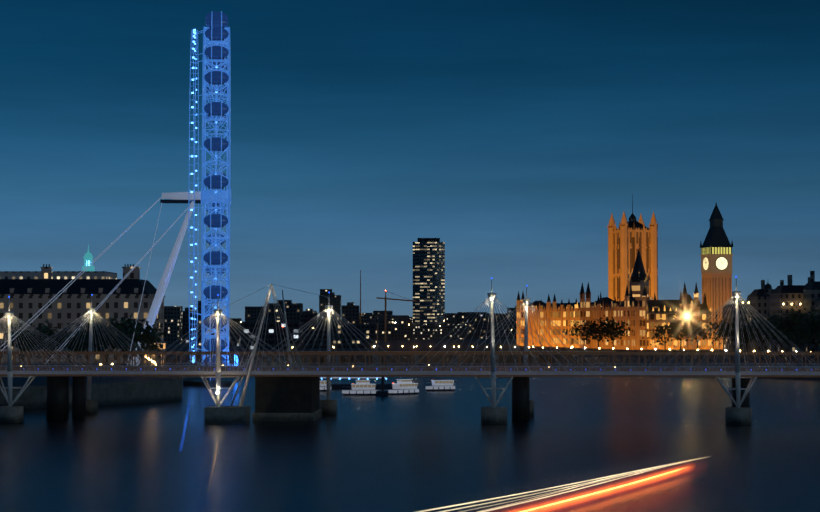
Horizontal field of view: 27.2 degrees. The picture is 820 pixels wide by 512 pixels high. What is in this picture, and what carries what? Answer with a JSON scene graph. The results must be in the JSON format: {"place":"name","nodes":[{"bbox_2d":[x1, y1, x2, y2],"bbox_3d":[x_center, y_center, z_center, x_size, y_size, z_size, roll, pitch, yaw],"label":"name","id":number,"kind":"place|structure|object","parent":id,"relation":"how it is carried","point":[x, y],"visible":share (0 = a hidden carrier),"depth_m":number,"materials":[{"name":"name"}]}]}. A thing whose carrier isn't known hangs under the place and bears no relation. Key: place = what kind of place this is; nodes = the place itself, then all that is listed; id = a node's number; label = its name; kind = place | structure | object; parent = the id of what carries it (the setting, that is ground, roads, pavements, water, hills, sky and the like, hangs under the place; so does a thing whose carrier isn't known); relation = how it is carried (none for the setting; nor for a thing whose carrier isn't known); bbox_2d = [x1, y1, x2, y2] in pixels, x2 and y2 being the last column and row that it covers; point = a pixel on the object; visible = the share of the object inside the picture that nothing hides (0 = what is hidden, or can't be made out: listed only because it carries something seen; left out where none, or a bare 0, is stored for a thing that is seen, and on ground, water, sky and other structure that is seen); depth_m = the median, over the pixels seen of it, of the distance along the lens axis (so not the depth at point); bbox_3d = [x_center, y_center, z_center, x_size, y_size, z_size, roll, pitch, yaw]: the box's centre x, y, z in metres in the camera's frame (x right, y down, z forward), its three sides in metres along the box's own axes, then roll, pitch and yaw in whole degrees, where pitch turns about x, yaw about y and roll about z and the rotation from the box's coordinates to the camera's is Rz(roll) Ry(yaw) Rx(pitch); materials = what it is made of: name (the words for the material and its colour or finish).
{"place":"outdoors","nodes":[
{"label":"outdoors","id":0,"kind":"place"},
{"bbox_2d":[0,377,819,511],"bbox_3d":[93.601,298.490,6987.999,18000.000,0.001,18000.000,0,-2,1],"label":"river","id":1,"kind":"structure","parent":0,"point":[423,450],"depth_m":278.68,"materials":[{"name":"blue liquid"}]},
{"bbox_2d":[320,380,330,390],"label":"boat","id":2,"kind":"object","parent":1,"relation":"in","point":[323,387],"visible":0.38,"depth_m":532.65,"materials":[{"name":"white"}]},
{"bbox_2d":[320,377,392,395],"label":"pier","id":3,"kind":"structure","parent":1,"relation":"on","point":[382,388],"depth_m":550.92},
{"bbox_2d":[342,377,377,394],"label":"boat","id":4,"kind":"object","parent":1,"relation":"on","point":[362,387],"visible":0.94,"depth_m":503.58,"materials":[{"name":"white metal"}]},
{"bbox_2d":[388,379,418,394],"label":"boat","id":5,"kind":"object","parent":1,"relation":"in","point":[403,386],"visible":0.88,"depth_m":509.85,"materials":[{"name":"white metal"}]},
{"bbox_2d":[0,276,819,424],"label":"footbridge","id":6,"kind":"object","parent":1,"relation":"in","point":[493,414],"visible":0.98,"depth_m":364.43,"materials":[{"name":"metal"}]},
{"bbox_2d":[0,351,819,420],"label":"railway bridge","id":7,"kind":"structure","parent":1,"relation":"in","point":[287,398],"depth_m":373.04,"materials":[{"name":"metal"}]},
{"bbox_2d":[1,285,819,414],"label":"footbridge","id":8,"kind":"object","parent":1,"relation":"in","point":[328,406],"visible":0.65,"depth_m":397.30,"materials":[{"name":"metal"}]},
{"bbox_2d":[216,284,325,406],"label":"bridge pylon","id":9,"kind":"object","parent":8,"relation":"attached to","point":[252,355],"visible":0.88,"depth_m":366.10,"materials":[{"name":"white metal"}]},
{"bbox_2d":[426,380,454,390],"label":"boat","id":10,"kind":"object","parent":1,"relation":"on","point":[442,385],"visible":1,"depth_m":537.47,"materials":[{"name":"white metal"}]},
{"bbox_2d":[272,346,615,365],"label":"distant bridge","id":11,"kind":"structure","parent":1,"relation":"in","point":[373,360],"depth_m":800.69,"materials":[{"name":"metal"}]},
{"bbox_2d":[444,454,711,511],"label":"trails","id":12,"kind":"object","parent":1,"relation":"on","point":[584,489],"visible":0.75,"depth_m":192.30,"materials":[{"name":"orange"}]},
{"bbox_2d":[0,337,819,408],"bbox_3d":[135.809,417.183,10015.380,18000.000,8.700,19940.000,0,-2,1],"label":"embankment wall","id":13,"kind":"structure","parent":0,"point":[111,390],"depth_m":778.61,"materials":[{"name":"stone"}]},
{"bbox_2d":[0,244,165,380],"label":"large building","id":14,"kind":"structure","parent":13,"relation":"on","point":[31,294],"depth_m":737.01,"materials":[{"name":"stone"}]},
{"bbox_2d":[1,11,237,380],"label":"ferris wheel","id":15,"kind":"object","parent":13,"relation":"on","point":[216,52],"visible":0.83,"depth_m":581.80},
{"bbox_2d":[164,270,516,348],"bbox_3d":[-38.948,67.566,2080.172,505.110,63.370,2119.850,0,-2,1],"label":"city skyline","id":16,"kind":"structure","parent":13,"relation":"on","point":[376,326],"depth_m":1494.48,"materials":[{"name":"metal"}]},
{"bbox_2d":[1,301,819,364],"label":"trees","id":17,"kind":"object","parent":13,"relation":"on","point":[794,326],"visible":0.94,"depth_m":782.61,"materials":[{"name":"green plant"}]},
{"bbox_2d":[516,194,732,349],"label":"palace of westminster","id":18,"kind":"structure","parent":13,"relation":"on","point":[635,303],"depth_m":1137.44,"materials":[{"name":"stone"}]},
{"bbox_2d":[0,0,819,321],"label":"sky","id":19,"kind":"structure","parent":0,"point":[510,134],"materials":[{"name":"blue"}]},
{"bbox_2d":[412,238,466,338],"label":"high-rise building","id":20,"kind":"structure","parent":0,"point":[428,285],"depth_m":1791.17,"materials":[{"name":"black glass"}]},
{"bbox_2d":[374,271,819,362],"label":"buildings","id":21,"kind":"structure","parent":0,"point":[765,299],"depth_m":951.08,"materials":[{"name":"stone"}]}
]}

